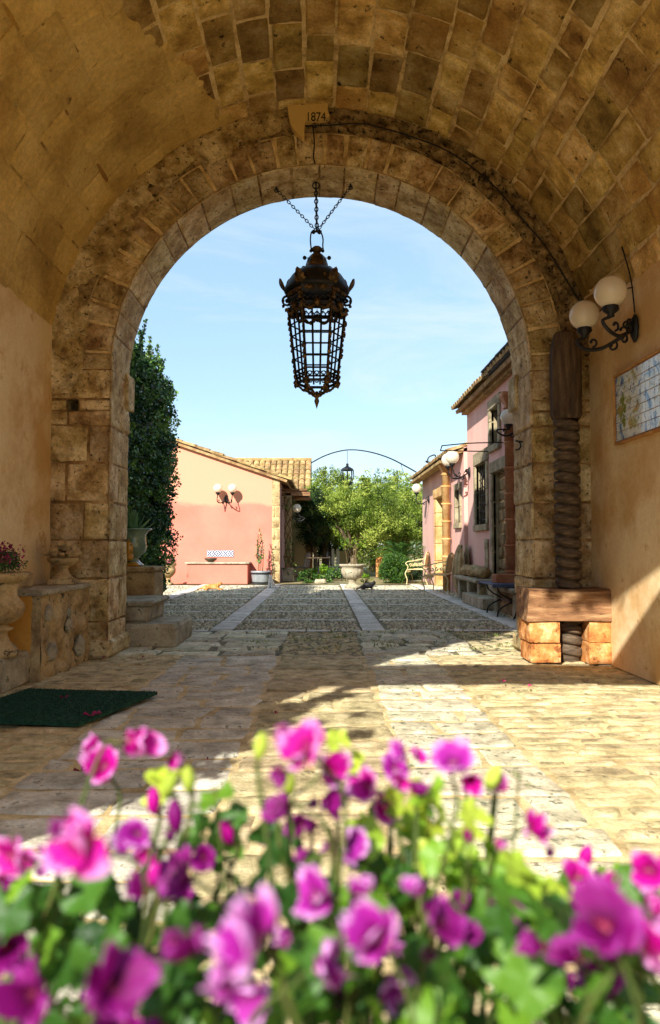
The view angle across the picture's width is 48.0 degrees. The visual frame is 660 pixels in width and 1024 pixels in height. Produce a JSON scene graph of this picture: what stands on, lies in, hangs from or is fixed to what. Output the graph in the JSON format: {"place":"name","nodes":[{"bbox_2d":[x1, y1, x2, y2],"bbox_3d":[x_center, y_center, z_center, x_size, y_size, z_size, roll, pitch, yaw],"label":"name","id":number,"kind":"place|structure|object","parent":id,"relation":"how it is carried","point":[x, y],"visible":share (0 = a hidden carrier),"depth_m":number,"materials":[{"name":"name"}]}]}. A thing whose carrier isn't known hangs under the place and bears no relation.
{"place":"outdoors","nodes":[
{"label":"outdoors","id":0,"kind":"place"},
{"bbox_2d":[0,727,240,1023],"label":"pelargonium","id":1,"kind":"object","parent":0,"point":[125,975],"visible":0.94,"depth_m":0.42,"materials":[{"name":"green plant"}]},
{"bbox_2d":[174,562,429,584],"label":"garden ground","id":2,"kind":"structure","parent":0,"point":[378,580],"depth_m":22.73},
{"bbox_2d":[185,562,250,583],"bbox_3d":[-3.183,1.741,21.177,1.815,0.620,0.640,0,-3,-1],"label":"pink wall bench","id":3,"kind":"object","parent":2,"relation":"on","point":[218,572],"depth_m":20.91,"materials":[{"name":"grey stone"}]},
{"bbox_2d":[204,558,216,561],"bbox_3d":[-3.404,1.370,21.172,0.380,0.115,0.380,0,-3,-1],"label":"shallow bowl","id":4,"kind":"object","parent":3,"relation":"on","point":[210,559],"visible":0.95,"depth_m":21.04,"materials":[{"name":"beige stone"}]},
{"bbox_2d":[160,438,296,582],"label":"pink gabled house","id":5,"kind":"structure","parent":2,"relation":"on","point":[203,521],"depth_m":21.59,"materials":[{"name":"paint"}]},
{"bbox_2d":[207,550,233,556],"bbox_3d":[-3.185,1.208,21.526,0.777,0.191,0.034,0,-3,-1],"label":"tile strip","id":6,"kind":"object","parent":5,"relation":"attached to","point":[220,553],"visible":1,"depth_m":21.51,"materials":[{"name":"white tile"}]},
{"bbox_2d":[213,484,236,503],"bbox_3d":[-3.022,-0.517,21.404,0.676,0.584,0.400,0,-3,-1],"label":"globe wall lamp","id":7,"kind":"object","parent":5,"relation":"attached to","point":[217,488],"visible":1,"depth_m":21.28,"materials":[{"name":"glass"}]},
{"bbox_2d":[281,489,310,581],"bbox_3d":[-1.070,0.795,24.526,0.900,2.842,4.107,0,-3,-1],"label":"porch canopy","id":8,"kind":"object","parent":5,"relation":"attached to","point":[292,493],"visible":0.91,"depth_m":22.62,"materials":[{"name":"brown wood"}]},
{"bbox_2d":[281,492,296,575],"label":"stone quoins","id":9,"kind":"object","parent":8,"relation":"attached to","point":[292,544],"visible":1,"depth_m":22.50,"materials":[{"name":"beige stone"}]},
{"bbox_2d":[292,504,304,521],"bbox_3d":[-0.996,0.032,22.726,0.377,0.561,0.270,2,-3,-32],"label":"globe wall lamp","id":10,"kind":"object","parent":8,"relation":"attached to","point":[297,509],"visible":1,"depth_m":22.66,"materials":[{"name":"glass"}]},
{"bbox_2d":[251,571,270,584],"bbox_3d":[-1.952,1.851,20.916,0.580,0.375,0.580,0,-3,-1],"label":"half barrel tub","id":11,"kind":"object","parent":2,"relation":"on","point":[260,577],"visible":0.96,"depth_m":20.69,"materials":[{"name":"metal"}]},
{"bbox_2d":[255,529,264,570],"bbox_3d":[-1.988,1.076,20.954,0.301,1.268,0.170,0,-3,-1],"label":"thin shrub","id":12,"kind":"object","parent":11,"relation":"on","point":[258,556],"visible":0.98,"depth_m":20.94,"materials":[{"name":"green plant"}]},
{"bbox_2d":[237,458,311,574],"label":"tiled house","id":13,"kind":"structure","parent":2,"relation":"on","point":[298,471],"depth_m":30.28,"materials":[{"name":"tile"}]},
{"bbox_2d":[295,552,310,581],"bbox_3d":[-0.883,1.665,22.646,0.523,0.912,0.481,1,-3,-22],"label":"garden chair","id":14,"kind":"object","parent":2,"relation":"on","point":[304,566],"visible":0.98,"depth_m":22.66,"materials":[{"name":"wood"}]},
{"bbox_2d":[295,545,312,575],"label":"garden wall","id":15,"kind":"structure","parent":2,"relation":"on","point":[300,553],"depth_m":26.94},
{"bbox_2d":[297,569,316,582],"bbox_3d":[-0.667,1.886,21.719,0.623,0.462,0.506,0,-3,-1],"label":"bush","id":16,"kind":"object","parent":2,"relation":"on","point":[304,577],"visible":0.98,"depth_m":21.66,"materials":[{"name":"green plant"}]},
{"bbox_2d":[292,486,332,577],"bbox_3d":[-0.594,0.719,25.257,1.429,3.196,1.540,0,-3,-1],"label":"dark evergreen tree","id":17,"kind":"object","parent":2,"relation":"on","point":[308,533],"visible":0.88,"depth_m":24.99,"materials":[{"name":"green plant"}]},
{"bbox_2d":[307,557,329,581],"bbox_3d":[-0.353,1.764,22.740,0.740,0.740,0.740,0,-3,-1],"label":"round garden table","id":18,"kind":"object","parent":2,"relation":"on","point":[318,558],"visible":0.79,"depth_m":22.65,"materials":[{"name":"grey wood"}]},
{"bbox_2d":[308,564,333,579],"bbox_3d":[-0.305,1.944,23.972,0.861,0.562,0.697,0,-3,-1],"label":"bush","id":19,"kind":"object","parent":2,"relation":"on","point":[323,570],"visible":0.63,"depth_m":23.89,"materials":[{"name":"green plant"}]},
{"bbox_2d":[294,466,361,573],"bbox_3d":[0.073,0.378,27.164,2.624,4.083,2.483,-1,-3,20],"label":"olive tree","id":20,"kind":"object","parent":2,"relation":"on","point":[319,479],"visible":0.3,"depth_m":26.90,"materials":[{"name":"green plant"}]},
{"bbox_2d":[309,530,346,570],"bbox_3d":[0.077,0.942,28.616,2.450,3.071,2.418,0,-3,-1],"label":"dark evergreen tree","id":21,"kind":"object","parent":2,"relation":"on","point":[329,546],"visible":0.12,"depth_m":28.35,"materials":[{"name":"green plant"}]},
{"bbox_2d":[327,552,345,581],"bbox_3d":[0.176,1.675,22.855,0.523,0.912,0.481,-1,-3,15],"label":"garden chair","id":22,"kind":"object","parent":2,"relation":"on","point":[329,562],"visible":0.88,"depth_m":22.96,"materials":[{"name":"metal"}]},
{"bbox_2d":[330,564,344,578],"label":"bush","id":23,"kind":"object","parent":2,"relation":"on","point":[338,573],"visible":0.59,"depth_m":24.47,"materials":[{"name":"green plant"}]},
{"bbox_2d":[331,549,348,572],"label":"garden gate","id":24,"kind":"structure","parent":2,"relation":"on","point":[340,557],"depth_m":27.45,"materials":[{"name":"brown"}]},
{"bbox_2d":[310,477,414,577],"bbox_3d":[1.064,0.620,25.619,3.809,3.520,3.142,0,-3,-1],"label":"olive tree","id":25,"kind":"object","parent":2,"relation":"on","point":[362,523],"visible":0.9,"depth_m":25.06,"materials":[{"name":"green plant"}]},
{"bbox_2d":[317,468,422,570],"bbox_3d":[2.228,0.586,32.976,8.124,4.880,5.339,0,-3,-1],"label":"background tree","id":26,"kind":"object","parent":2,"relation":"on","point":[369,556],"visible":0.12,"depth_m":32.18,"materials":[{"name":"green plant"}]},
{"bbox_2d":[358,477,422,552],"bbox_3d":[2.723,0.606,27.516,4.094,3.683,3.390,0,-3,-1],"label":"olive tree","id":27,"kind":"object","parent":2,"relation":"on","point":[414,533],"visible":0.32,"depth_m":26.75,"materials":[{"name":"green plant"}]},
{"bbox_2d":[376,550,413,583],"bbox_3d":[1.904,1.604,21.485,1.160,0.999,1.131,0,-3,-1],"label":"round box bush","id":28,"kind":"object","parent":2,"relation":"on","point":[392,567],"visible":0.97,"depth_m":21.23,"materials":[{"name":"green plant"}]},
{"bbox_2d":[364,540,425,581],"bbox_3d":[2.053,1.507,22.704,2.110,1.271,1.923,0,-3,-1],"label":"cycad palm","id":29,"kind":"object","parent":2,"relation":"on","point":[402,548],"visible":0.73,"depth_m":22.56,"materials":[{"name":"green plant"}]},
{"bbox_2d":[408,565,422,579],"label":"bush","id":30,"kind":"object","parent":2,"relation":"on","point":[417,575],"visible":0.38,"depth_m":23.77,"materials":[{"name":"green plant"}]},
{"bbox_2d":[115,629,520,655],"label":"threshold paving","id":31,"kind":"structure","parent":0,"point":[225,642],"depth_m":8.02,"materials":[{"name":"beige stone"}]},
{"bbox_2d":[126,595,191,647],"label":"stone steps","id":32,"kind":"structure","parent":31,"relation":"on","point":[148,623],"depth_m":7.95,"materials":[{"name":"grey stone"}]},
{"bbox_2d":[126,566,164,594],"bbox_3d":[-2.499,1.076,9.158,0.791,0.819,0.633,0,-3,-1],"label":"stone pedestal","id":33,"kind":"object","parent":32,"relation":"on","point":[144,580],"visible":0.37,"depth_m":8.90,"materials":[{"name":"beige stone"}]},
{"bbox_2d":[126,528,151,565],"bbox_3d":[-2.430,0.437,9.156,0.450,0.465,0.463,0,-3,-1],"label":"glazed vase","id":34,"kind":"object","parent":33,"relation":"on","point":[136,544],"visible":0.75,"depth_m":9.03,"materials":[{"name":"green ceramic"}]},
{"bbox_2d":[127,508,154,527],"bbox_3d":[-2.419,0.125,9.149,0.549,0.367,0.453,-1,-3,19],"label":"agave","id":35,"kind":"object","parent":34,"relation":"in","point":[134,520],"visible":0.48,"depth_m":9.09,"materials":[{"name":"green plant"}]},
{"bbox_2d":[246,628,514,651],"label":"weeds","id":36,"kind":"object","parent":31,"relation":"on","point":[387,644],"visible":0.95,"depth_m":8.41,"materials":[{"name":"green plant"}]},
{"bbox_2d":[135,197,506,547],"label":"sky","id":37,"kind":"structure","parent":0,"point":[422,326],"materials":[{"name":"blue"}]},
{"bbox_2d":[0,654,659,1023],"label":"passage floor","id":38,"kind":"structure","parent":0,"point":[577,744],"depth_m":4.02,"materials":[{"name":"beige stone"}]},
{"bbox_2d":[0,650,29,693],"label":"stone ledge","id":39,"kind":"object","parent":38,"relation":"on","point":[14,672],"visible":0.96,"depth_m":5.50,"materials":[{"name":"grey stone"}]},
{"bbox_2d":[0,572,28,657],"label":"pedestal urn","id":40,"kind":"object","parent":39,"relation":"on","point":[12,606],"visible":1,"depth_m":5.42,"materials":[{"name":"stone"}]},
{"bbox_2d":[0,541,28,572],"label":"urn flowers","id":41,"kind":"object","parent":40,"relation":"in","point":[6,559],"visible":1,"depth_m":5.53,"materials":[{"name":"pink plant"}]},
{"bbox_2d":[8,583,90,682],"bbox_3d":[-2.453,1.002,6.371,0.486,0.740,1.194,0,-3,-1],"label":"masonry bench","id":42,"kind":"object","parent":38,"relation":"on","point":[49,632],"visible":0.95,"depth_m":6.10,"materials":[{"name":"stone"}]},
{"bbox_2d":[5,570,32,589],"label":"loose stone block","id":43,"kind":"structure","parent":42,"relation":"on","point":[27,582],"depth_m":6.05,"materials":[{"name":"beige stone"}]},
{"bbox_2d":[44,540,82,584],"bbox_3d":[-2.405,0.453,6.681,0.338,0.397,0.330,0,-3,-1],"label":"fruit urn","id":44,"kind":"object","parent":42,"relation":"on","point":[72,553],"visible":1,"depth_m":6.59,"materials":[{"name":"stone"}]},
{"bbox_2d":[0,687,156,726],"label":"doormat","id":45,"kind":"object","parent":38,"relation":"on","point":[39,706],"visible":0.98,"depth_m":4.77,"materials":[{"name":"green carpet"}]},
{"bbox_2d":[83,711,98,715],"bbox_3d":[-1.430,1.203,4.411,0.090,0.024,0.093,0,-3,-1],"label":"fallen petal","id":46,"kind":"object","parent":45,"relation":"on","point":[93,714],"visible":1,"depth_m":4.42,"materials":[{"name":"plant"}]},
{"bbox_2d":[0,0,659,684],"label":"gatehouse","id":47,"kind":"object","parent":38,"relation":"on","point":[146,146],"visible":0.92,"depth_m":6.69,"materials":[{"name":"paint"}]},
{"bbox_2d":[274,182,354,407],"bbox_3d":[-0.160,-2.239,7.543,0.825,2.393,0.680,0,-3,-1],"label":"hanging lantern","id":48,"kind":"object","parent":47,"relation":"hanging from","point":[316,281],"visible":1,"depth_m":7.40,"materials":[{"name":"metal"}]},
{"bbox_2d":[305,123,632,312],"bbox_3d":[1.279,-2.808,7.134,2.965,1.994,0.946,-1,-3,20],"label":"electric cable","id":49,"kind":"object","parent":47,"relation":"attached to","point":[449,152],"visible":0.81,"depth_m":7.23,"materials":[{"name":"black rubber"}]},
{"bbox_2d":[515,440,522,450],"bbox_3d":[1.923,-0.675,7.512,0.088,0.104,0.018,0,-3,-1],"label":"iron hook","id":50,"kind":"object","parent":47,"relation":"attached to","point":[519,442],"visible":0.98,"depth_m":7.51,"materials":[{"name":"black metal"}]},
{"bbox_2d":[569,246,638,351],"bbox_3d":[2.297,-1.786,6.117,0.448,0.858,0.830,0,-3,-1],"label":"globe wall lamp","id":51,"kind":"object","parent":47,"relation":"attached to","point":[610,293],"visible":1,"depth_m":6.07,"materials":[{"name":"glass"}]},
{"bbox_2d":[612,348,659,445],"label":"painted tile picture","id":52,"kind":"object","parent":47,"relation":"attached to","point":[636,400],"visible":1,"depth_m":6.02,"materials":[{"name":"tile"}]},
{"bbox_2d":[520,638,560,662],"bbox_3d":[1.924,1.264,6.790,0.276,0.182,0.367,0,-3,-1],"label":"tuff block","id":53,"kind":"object","parent":38,"relation":"on","point":[540,652],"depth_m":6.61,"materials":[{"name":"orange stone"}]},
{"bbox_2d":[519,618,559,642],"bbox_3d":[1.912,1.077,6.788,0.282,0.199,0.386,0,-3,-1],"label":"tuff block","id":54,"kind":"object","parent":53,"relation":"on","point":[541,632],"depth_m":6.60,"materials":[{"name":"orange stone"}]},
{"bbox_2d":[516,586,611,621],"bbox_3d":[2.134,0.838,6.822,0.780,0.290,0.464,0,-3,-1],"label":"timber bed","id":55,"kind":"object","parent":54,"relation":"on","point":[591,603],"visible":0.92,"depth_m":6.61,"materials":[{"name":"brown wood"}]},
{"bbox_2d":[549,330,582,661],"bbox_3d":[2.209,-0.165,6.901,0.273,3.080,0.241,0,-3,-1],"label":"press screw","id":56,"kind":"object","parent":38,"relation":"on","point":[565,366],"visible":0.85,"depth_m":6.83,"materials":[{"name":"brown wood"}]},
{"bbox_2d":[580,640,611,664],"bbox_3d":[2.407,1.265,6.775,0.223,0.196,0.406,0,-3,-1],"label":"tuff block","id":57,"kind":"object","parent":38,"relation":"on","point":[596,652],"depth_m":6.58,"materials":[{"name":"orange stone"}]},
{"bbox_2d":[580,621,610,641],"bbox_3d":[2.406,1.073,6.794,0.204,0.192,0.388,0,-3,-1],"label":"tuff block","id":58,"kind":"object","parent":57,"relation":"on","point":[596,631],"depth_m":6.61,"materials":[{"name":"orange stone"}]},
{"bbox_2d":[163,572,516,631],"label":"courtyard paving","id":59,"kind":"structure","parent":0,"point":[313,607],"depth_m":12.44,"materials":[{"name":"grey stone"},{"name":"stone"},{"name":"dark earth"}]},
{"bbox_2d":[127,319,183,591],"bbox_3d":[-3.429,-0.787,11.833,1.203,4.873,8.063,0,-3,-3],"label":"clipped creeper hedge","id":60,"kind":"object","parent":59,"relation":"on","point":[152,448],"visible":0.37,"depth_m":13.37,"materials":[{"name":"green plant"}]},
{"bbox_2d":[165,564,176,584],"bbox_3d":[-4.484,1.724,20.493,0.490,0.590,0.490,0,-3,-1],"label":"flower urn","id":61,"kind":"object","parent":59,"relation":"on","point":[172,570],"visible":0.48,"depth_m":20.38,"materials":[{"name":"stone"}]},
{"bbox_2d":[196,581,222,589],"bbox_3d":[-2.930,1.797,18.058,0.634,0.209,0.254,0,-3,-6],"label":"cat","id":62,"kind":"object","parent":59,"relation":"on","point":[211,586],"visible":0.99,"depth_m":18.04},
{"bbox_2d":[267,575,276,587],"bbox_3d":[-1.459,1.762,18.834,0.255,0.347,0.209,1,-3,-20],"label":"cat","id":63,"kind":"object","parent":59,"relation":"on","point":[271,583],"visible":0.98,"depth_m":18.75},
{"bbox_2d":[314,579,325,583],"bbox_3d":[-0.281,1.998,21.341,0.339,0.142,0.241,0,-3,-1],"label":"pale kerbstone","id":64,"kind":"object","parent":59,"relation":"on","point":[320,581],"visible":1,"depth_m":21.23,"materials":[{"name":"grey stone"}]},
{"bbox_2d":[319,569,339,582],"bbox_3d":[-0.072,1.919,22.180,0.535,0.441,0.536,2,-3,-32],"label":"bush","id":65,"kind":"object","parent":59,"relation":"on","point":[328,578],"visible":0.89,"depth_m":22.06,"materials":[{"name":"green plant"}]},
{"bbox_2d":[339,564,364,588],"bbox_3d":[0.568,1.641,18.951,0.670,0.610,0.670,0,-3,-1],"label":"fluted garden urn","id":66,"kind":"object","parent":59,"relation":"on","point":[351,573],"visible":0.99,"depth_m":18.75,"materials":[{"name":"grey stone"}]},
{"bbox_2d":[339,536,365,563],"bbox_3d":[0.562,1.018,19.035,0.715,0.804,0.183,0,-3,-1],"label":"potted plant","id":67,"kind":"object","parent":66,"relation":"in","point":[355,546],"visible":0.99,"depth_m":18.99,"materials":[{"name":"green plant"}]},
{"bbox_2d":[356,581,375,588],"bbox_3d":[0.886,1.795,18.251,0.501,0.224,0.211,0,-3,8],"label":"cat","id":68,"kind":"object","parent":59,"relation":"on","point":[366,585],"visible":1,"depth_m":18.18},
{"bbox_2d":[360,571,372,583],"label":"yellow green bush","id":69,"kind":"object","parent":59,"relation":"on","point":[366,576],"visible":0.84,"depth_m":19.83,"materials":[{"name":"green plant"}]},
{"bbox_2d":[376,557,383,576],"bbox_3d":[1.760,1.929,26.059,0.289,0.704,0.200,0,-3,-1],"label":"ochre wall fragment","id":70,"kind":"object","parent":59,"relation":"on","point":[378,560],"visible":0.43,"depth_m":25.97,"materials":[{"name":"orange paint"}]},
{"bbox_2d":[405,551,429,584],"bbox_3d":[2.545,1.590,21.235,0.654,0.938,1.027,-1,-3,15],"label":"cast iron bench","id":71,"kind":"object","parent":59,"relation":"on","point":[426,559],"visible":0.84,"depth_m":20.85,"materials":[{"name":"beige metal"}]},
{"bbox_2d":[421,552,453,593],"bbox_3d":[2.536,1.393,17.053,0.654,0.938,1.132,-1,-3,19],"label":"cast iron bench","id":72,"kind":"object","parent":59,"relation":"on","point":[448,566],"visible":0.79,"depth_m":16.72,"materials":[{"name":"beige metal"}]},
{"bbox_2d":[410,442,467,591],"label":"rose house","id":73,"kind":"structure","parent":59,"relation":"on","point":[429,476],"depth_m":19.68,"materials":[{"name":"pink paint"}]},
{"bbox_2d":[311,449,416,483],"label":"iron span arch","id":74,"kind":"structure","parent":73,"relation":"attached to","point":[370,452],"depth_m":24.41,"materials":[{"name":"black metal"}]},
{"bbox_2d":[340,451,353,485],"bbox_3d":[0.598,-1.487,25.657,0.449,1.251,0.450,1,-3,-23],"label":"lantern","id":75,"kind":"object","parent":74,"relation":"hanging from","point":[347,468],"visible":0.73,"depth_m":25.57,"materials":[{"name":"metal"}]},
{"bbox_2d":[412,484,428,504],"bbox_3d":[2.623,-0.512,21.479,0.495,0.621,0.270,0,-3,-1],"label":"globe wall lamp","id":76,"kind":"object","parent":73,"relation":"attached to","point":[416,488],"visible":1,"depth_m":21.43,"materials":[{"name":"glass"}]},
{"bbox_2d":[438,464,451,590],"bbox_3d":[2.783,0.364,17.785,0.311,3.050,0.311,0,-3,-1],"label":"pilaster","id":77,"kind":"object","parent":73,"relation":"attached to","point":[445,521],"visible":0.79,"depth_m":17.72,"materials":[{"name":"stone"}]},
{"bbox_2d":[433,487,458,585],"bbox_3d":[3.056,0.648,19.226,0.440,2.620,2.200,0,-3,-1],"label":"doorway","id":78,"kind":"structure","parent":73,"relation":"in","point":[437,493],"depth_m":19.93,"materials":[{"name":"stone"}]},
{"bbox_2d":[453,482,461,528],"bbox_3d":[2.948,-0.145,16.912,0.150,1.044,0.802,0,-3,-1],"label":"window","id":79,"kind":"structure","parent":73,"relation":"in","point":[457,524],"depth_m":17.04,"materials":[{"name":"white wood"}]},
{"bbox_2d":[452,545,469,594],"bbox_3d":[2.788,1.246,15.988,0.308,1.080,0.715,0,-3,-1],"label":"standing carved stone","id":80,"kind":"object","parent":59,"relation":"on","point":[460,558],"visible":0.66,"depth_m":15.85,"materials":[{"name":"beige stone"}]},
{"bbox_2d":[454,575,491,598],"bbox_3d":[2.786,1.490,14.228,0.436,0.481,2.306,0,-3,-1],"label":"stone bench","id":81,"kind":"object","parent":59,"relation":"on","point":[468,584],"visible":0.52,"depth_m":14.14,"materials":[{"name":"grey stone"}]},
{"bbox_2d":[460,564,469,575],"bbox_3d":[2.804,1.185,14.991,0.329,0.251,0.540,0,-3,-1],"label":"carved stone","id":82,"kind":"object","parent":81,"relation":"on","point":[463,570],"visible":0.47,"depth_m":14.89,"materials":[{"name":"beige stone"}]},
{"bbox_2d":[466,564,478,576],"bbox_3d":[2.809,1.149,14.348,0.341,0.285,0.558,0,-3,-1],"label":"carved stone","id":83,"kind":"object","parent":81,"relation":"on","point":[470,569],"visible":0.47,"depth_m":14.21,"materials":[{"name":"beige stone"}]},
{"bbox_2d":[473,566,491,578],"bbox_3d":[2.810,1.122,13.704,0.324,0.251,0.528,0,-3,-1],"label":"carved stone","id":84,"kind":"object","parent":81,"relation":"on","point":[483,572],"visible":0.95,"depth_m":13.53,"materials":[{"name":"beige stone"}]},
{"bbox_2d":[451,341,515,609],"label":"rose house","id":85,"kind":"structure","parent":59,"relation":"on","point":[479,404],"depth_m":13.99,"materials":[{"name":"paint"}]},
{"bbox_2d":[441,451,469,479],"bbox_3d":[2.729,-1.001,15.996,0.565,0.601,0.810,0,-3,-1],"label":"globe wall lamp","id":86,"kind":"object","parent":85,"relation":"attached to","point":[449,459],"visible":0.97,"depth_m":15.72,"materials":[{"name":"metal"}]},
{"bbox_2d":[440,442,502,451],"bbox_3d":[2.550,-1.195,13.501,1.008,0.098,1.021,0,-3,-1],"label":"awning bracket","id":87,"kind":"object","parent":85,"relation":"attached to","point":[467,443],"visible":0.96,"depth_m":13.58,"materials":[{"name":"metal"}]},
{"bbox_2d":[473,447,488,531],"bbox_3d":[3.121,-0.428,14.838,0.290,1.614,1.314,0,-3,-1],"label":"window","id":88,"kind":"structure","parent":85,"relation":"in","point":[479,457],"depth_m":14.95,"materials":[{"name":"grey wood"}]},
{"bbox_2d":[462,455,505,609],"bbox_3d":[2.845,0.352,13.182,0.682,2.649,1.805,0,-3,-1],"label":"door frame","id":89,"kind":"structure","parent":85,"relation":"in","point":[482,602],"depth_m":13.58,"materials":[{"name":"stone"}]},
{"bbox_2d":[487,391,500,453],"bbox_3d":[3.046,-1.630,13.678,0.116,1.006,0.944,0,-3,-1],"label":"window","id":90,"kind":"structure","parent":85,"relation":"in","point":[495,402],"depth_m":13.71,"materials":[{"name":"grey stone"}]},
{"bbox_2d":[496,409,513,437],"bbox_3d":[2.866,-1.419,11.866,0.394,0.466,0.260,1,-3,-24],"label":"globe wall lamp","id":91,"kind":"object","parent":85,"relation":"attached to","point":[506,418],"visible":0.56,"depth_m":11.81,"materials":[{"name":"glass"}]},
{"bbox_2d":[499,391,515,573],"bbox_3d":[2.926,-0.291,12.060,0.264,3.320,0.264,0,-3,-1],"label":"downpipe","id":92,"kind":"object","parent":85,"relation":"attached to","point":[509,519],"visible":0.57,"depth_m":11.99,"materials":[{"name":"metal"}]},
{"bbox_2d":[478,581,514,616],"bbox_3d":[2.729,1.343,11.445,0.666,0.502,0.990,0,-3,-1],"label":"blue folding table","id":93,"kind":"object","parent":59,"relation":"on","point":[502,585],"visible":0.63,"depth_m":11.10,"materials":[{"name":"paint"}]},
{"bbox_2d":[492,574,515,582],"bbox_3d":[2.708,1.025,11.440,0.358,0.129,0.290,0,-3,-1],"label":"clay trough","id":94,"kind":"object","parent":93,"relation":"on","point":[503,578],"visible":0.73,"depth_m":11.30,"materials":[{"name":"ceramic"}]},
{"bbox_2d":[488,585,515,618],"bbox_3d":[2.732,1.374,11.479,0.229,0.452,1.608,0,-3,-1],"label":"stone bench","id":95,"kind":"object","parent":59,"relation":"on","point":[510,609],"visible":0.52,"depth_m":11.46,"materials":[{"name":"grey stone"}]},
{"bbox_2d":[159,718,556,1023],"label":"pelargonium","id":96,"kind":"object","parent":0,"point":[355,929],"visible":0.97,"depth_m":0.44,"materials":[{"name":"green plant"}]},
{"bbox_2d":[313,548,499,651],"bbox_3d":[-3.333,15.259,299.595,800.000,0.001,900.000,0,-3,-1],"label":"ground","id":97,"kind":"structure","parent":0,"point":[382,555],"depth_m":86.84,"materials":[{"name":"plant"}]},
{"bbox_2d":[485,844,659,1023],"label":"pelargonium","id":98,"kind":"object","parent":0,"point":[599,928],"visible":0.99,"depth_m":0.37,"materials":[{"name":"green plant"}]}
]}

